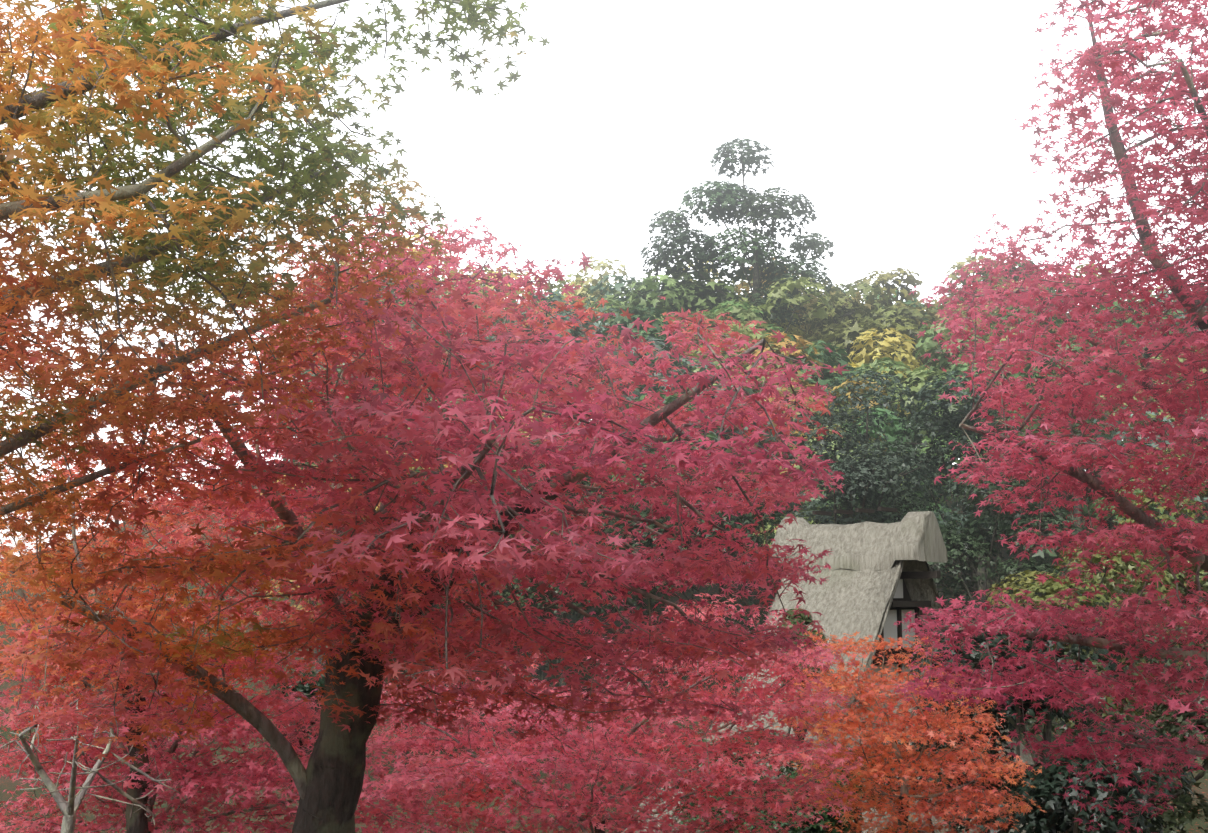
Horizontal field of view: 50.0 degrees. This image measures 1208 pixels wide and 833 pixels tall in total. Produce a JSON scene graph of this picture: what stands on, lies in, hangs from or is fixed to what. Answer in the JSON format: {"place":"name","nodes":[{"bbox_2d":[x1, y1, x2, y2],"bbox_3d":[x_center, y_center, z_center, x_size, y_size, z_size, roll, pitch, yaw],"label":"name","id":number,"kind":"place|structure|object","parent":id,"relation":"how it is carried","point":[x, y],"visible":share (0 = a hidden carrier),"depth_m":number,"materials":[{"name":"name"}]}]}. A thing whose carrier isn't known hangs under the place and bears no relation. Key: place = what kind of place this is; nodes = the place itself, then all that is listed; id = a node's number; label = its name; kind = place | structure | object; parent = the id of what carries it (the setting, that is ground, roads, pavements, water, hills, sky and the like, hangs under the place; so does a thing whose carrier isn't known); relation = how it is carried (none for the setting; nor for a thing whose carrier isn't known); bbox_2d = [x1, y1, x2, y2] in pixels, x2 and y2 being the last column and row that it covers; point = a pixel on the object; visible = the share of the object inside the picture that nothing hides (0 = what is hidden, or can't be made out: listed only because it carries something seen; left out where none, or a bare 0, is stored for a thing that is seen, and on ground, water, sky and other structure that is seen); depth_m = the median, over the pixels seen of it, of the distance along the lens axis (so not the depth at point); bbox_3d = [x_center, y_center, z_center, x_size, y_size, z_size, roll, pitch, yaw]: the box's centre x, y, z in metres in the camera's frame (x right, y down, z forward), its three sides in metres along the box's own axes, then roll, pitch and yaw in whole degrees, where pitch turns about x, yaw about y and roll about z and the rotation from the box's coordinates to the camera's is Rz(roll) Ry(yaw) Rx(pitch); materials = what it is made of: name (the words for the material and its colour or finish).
{"place":"outdoors","nodes":[
{"label":"outdoors","id":0,"kind":"place"},
{"bbox_2d":[270,670,324,783],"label":"tree crowns","id":1,"kind":"object","parent":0,"point":[307,688],"visible":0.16,"depth_m":29.68,"materials":[{"name":"plant"}]},
{"bbox_2d":[450,456,671,623],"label":"tree crowns","id":2,"kind":"object","parent":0,"point":[532,590],"visible":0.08,"depth_m":48.71,"materials":[{"name":"plant"}]},
{"bbox_2d":[0,460,1207,832],"bbox_3d":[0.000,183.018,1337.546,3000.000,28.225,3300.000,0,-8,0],"label":"ground","id":3,"kind":"structure","parent":0,"point":[6,784],"depth_m":60.38,"materials":[{"name":"plant"}]},
{"bbox_2d":[0,696,179,832],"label":"bare tree","id":4,"kind":"object","parent":3,"relation":"on","point":[69,809],"visible":0.84,"depth_m":10.48,"materials":[{"name":"grey wood"}]},
{"bbox_2d":[0,430,351,832],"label":"maple","id":5,"kind":"object","parent":3,"relation":"on","point":[12,609],"depth_m":11.75,"materials":[{"name":"plant"}]},
{"bbox_2d":[0,618,463,832],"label":"maple","id":6,"kind":"object","parent":3,"relation":"on","point":[213,782],"depth_m":12.24,"materials":[{"name":"red plant"}]},
{"bbox_2d":[0,0,549,540],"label":"maple","id":7,"kind":"object","parent":3,"relation":"on","point":[188,216],"depth_m":5.07,"materials":[{"name":"orange plant"}]},
{"bbox_2d":[288,685,318,801],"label":"tree branches","id":8,"kind":"object","parent":3,"relation":"on","point":[302,728],"visible":0.02,"depth_m":29.83,"materials":[{"name":"brown wood"}]},
{"bbox_2d":[0,197,849,832],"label":"maple","id":9,"kind":"object","parent":3,"relation":"on","point":[506,559],"depth_m":6.90,"materials":[{"name":"red plant"}]},
{"bbox_2d":[460,478,639,827],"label":"tree trunk","id":10,"kind":"object","parent":3,"relation":"on","point":[562,670],"visible":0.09,"depth_m":49.11,"materials":[{"name":"brown wood"}]},
{"bbox_2d":[363,593,864,832],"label":"maple","id":11,"kind":"object","parent":3,"relation":"on","point":[574,775],"depth_m":13.68,"materials":[{"name":"red plant"}]},
{"bbox_2d":[599,476,764,726],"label":"tree trunk","id":12,"kind":"object","parent":3,"relation":"on","point":[720,591],"visible":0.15,"depth_m":47.38,"materials":[{"name":"brown wood"}]},
{"bbox_2d":[623,137,834,352],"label":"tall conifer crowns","id":13,"kind":"object","parent":3,"relation":"on","point":[724,194],"visible":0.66,"depth_m":95.39,"materials":[{"name":"green plant"}]},
{"bbox_2d":[649,147,814,322],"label":"branches","id":14,"kind":"object","parent":3,"relation":"on","point":[756,279],"visible":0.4,"depth_m":94.11,"materials":[{"name":"brown wood"}]},
{"bbox_2d":[659,731,806,832],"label":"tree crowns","id":15,"kind":"object","parent":3,"relation":"on","point":[788,769],"visible":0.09,"depth_m":29.79,"materials":[{"name":"red plant"}]},
{"bbox_2d":[272,252,1207,797],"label":"hill forest","id":16,"kind":"object","parent":3,"relation":"on","point":[646,682],"visible":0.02,"depth_m":68.21,"materials":[{"name":"green plant"}]},
{"bbox_2d":[252,233,1207,641],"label":"trees","id":17,"kind":"object","parent":16,"relation":"attached to","point":[872,317],"visible":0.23,"depth_m":78.96,"materials":[{"name":"green plant"}]},
{"bbox_2d":[781,618,812,770],"bbox_3d":[4.532,8.803,29.445,1.203,8.694,1.069,-6,-10,36],"label":"tree trunk","id":18,"kind":"object","parent":3,"relation":"on","point":[794,730],"visible":0.06,"depth_m":30.04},
{"bbox_2d":[768,765,864,832],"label":"tree branches","id":19,"kind":"object","parent":3,"relation":"on","point":[836,823],"visible":0.08,"depth_m":25.87,"materials":[{"name":"brown wood"}]},
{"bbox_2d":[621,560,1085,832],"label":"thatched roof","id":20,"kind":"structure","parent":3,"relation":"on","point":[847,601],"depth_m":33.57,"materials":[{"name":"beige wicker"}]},
{"bbox_2d":[812,507,896,515],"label":"house ridge ties","id":21,"kind":"object","parent":20,"relation":"attached to","point":[862,510],"visible":1,"depth_m":35.35,"materials":[{"name":"grey wood"}]},
{"bbox_2d":[771,511,947,570],"bbox_3d":[6.851,3.453,35.292,4.772,1.653,1.620,-8,-11,43],"label":"house ridge cap","id":22,"kind":"object","parent":20,"relation":"on","point":[871,546],"visible":0.89,"depth_m":34.42,"materials":[{"name":"beige wicker"}]},
{"bbox_2d":[779,571,945,682],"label":"house gable boards","id":23,"kind":"object","parent":20,"relation":"attached to","point":[905,602],"visible":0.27,"depth_m":33.96,"materials":[{"name":"brown wood"}]},
{"bbox_2d":[819,386,932,523],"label":"tree branches","id":24,"kind":"object","parent":3,"relation":"on","point":[865,487],"visible":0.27,"depth_m":54.25,"materials":[{"name":"brown wood"}]},
{"bbox_2d":[771,629,1045,832],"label":"maple","id":25,"kind":"object","parent":3,"relation":"on","point":[922,806],"depth_m":16.55,"materials":[{"name":"orange plant"}]},
{"bbox_2d":[888,618,1014,832],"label":"tree branches","id":26,"kind":"object","parent":3,"relation":"on","point":[1007,830],"visible":0.04,"depth_m":25.29,"materials":[{"name":"brown wood"}]},
{"bbox_2d":[878,390,1033,656],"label":"tree branches","id":27,"kind":"object","parent":3,"relation":"on","point":[959,557],"visible":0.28,"depth_m":54.02,"materials":[{"name":"brown wood"}]},
{"bbox_2d":[928,482,1068,714],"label":"tree branches","id":28,"kind":"object","parent":3,"relation":"on","point":[988,563],"visible":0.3,"depth_m":49.84,"materials":[{"name":"brown wood"}]},
{"bbox_2d":[927,461,1105,644],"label":"tree crowns","id":29,"kind":"object","parent":28,"relation":"attached to","point":[964,546],"visible":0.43,"depth_m":49.47,"materials":[{"name":"green plant"}]},
{"bbox_2d":[904,614,1196,832],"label":"tree crowns","id":30,"kind":"object","parent":3,"relation":"on","point":[1066,816],"visible":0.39,"depth_m":23.05,"materials":[{"name":"plant"}]},
{"bbox_2d":[893,0,1207,832],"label":"maple","id":31,"kind":"object","parent":3,"relation":"on","point":[1175,614],"depth_m":8.49,"materials":[{"name":"red plant"}]},
{"bbox_2d":[971,648,1135,832],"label":"tree branches","id":32,"kind":"object","parent":3,"relation":"on","point":[1046,737],"visible":0.2,"depth_m":23.95,"materials":[{"name":"brown wood"}]},
{"bbox_2d":[998,557,1171,819],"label":"tree branches","id":33,"kind":"object","parent":3,"relation":"on","point":[1102,578],"visible":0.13,"depth_m":34.23,"materials":[{"name":"brown wood"}]},
{"bbox_2d":[1013,610,1207,832],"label":"tree crowns","id":34,"kind":"object","parent":3,"relation":"on","point":[1172,730],"visible":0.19,"depth_m":29.17,"materials":[{"name":"plant"}]},
{"bbox_2d":[1034,638,1207,832],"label":"tree branches","id":35,"kind":"object","parent":3,"relation":"on","point":[1198,775],"visible":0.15,"depth_m":29.55,"materials":[{"name":"brown wood"}]},
{"bbox_2d":[1082,455,1207,667],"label":"tree branches","id":36,"kind":"object","parent":3,"relation":"on","point":[1185,516],"visible":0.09,"depth_m":39.30,"materials":[{"name":"brown wood"}]},
{"bbox_2d":[0,0,1207,560],"label":"sky","id":37,"kind":"structure","parent":0,"point":[893,118],"materials":[{"name":"white"}]},
{"bbox_2d":[582,444,784,643],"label":"tree crowns","id":38,"kind":"object","parent":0,"point":[643,513],"visible":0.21,"depth_m":46.26,"materials":[{"name":"plant"}]},
{"bbox_2d":[691,754,767,832],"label":"tree branches","id":39,"kind":"object","parent":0,"point":[732,793],"visible":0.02,"depth_m":30.48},
{"bbox_2d":[770,608,829,687],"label":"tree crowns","id":40,"kind":"object","parent":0,"point":[798,619],"visible":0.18,"depth_m":29.77,"materials":[{"name":"plant"}]},
{"bbox_2d":[756,746,924,832],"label":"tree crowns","id":41,"kind":"object","parent":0,"point":[817,826],"visible":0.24,"depth_m":25.62,"materials":[{"name":"red plant"}]},
{"bbox_2d":[768,371,944,524],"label":"tree crowns","id":42,"kind":"object","parent":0,"point":[863,467],"visible":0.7,"depth_m":55.00,"materials":[{"name":"green plant"}]},
{"bbox_2d":[865,579,927,697],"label":"house wall","id":43,"kind":"structure","parent":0,"point":[890,628],"depth_m":33.97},
{"bbox_2d":[856,370,1048,553],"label":"tree crowns","id":44,"kind":"object","parent":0,"point":[952,417],"visible":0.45,"depth_m":54.28,"materials":[{"name":"green plant"}]},
{"bbox_2d":[867,603,1070,832],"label":"tree crowns","id":45,"kind":"object","parent":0,"point":[1003,723],"visible":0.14,"depth_m":24.76,"materials":[{"name":"plant"}]},
{"bbox_2d":[985,535,1204,737],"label":"tree crowns","id":46,"kind":"object","parent":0,"point":[1052,587],"visible":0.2,"depth_m":33.87,"materials":[{"name":"plant"}]},
{"bbox_2d":[1066,450,1207,622],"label":"tree crowns","id":47,"kind":"object","parent":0,"point":[1183,590],"visible":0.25,"depth_m":38.89,"materials":[{"name":"plant"}]}
]}

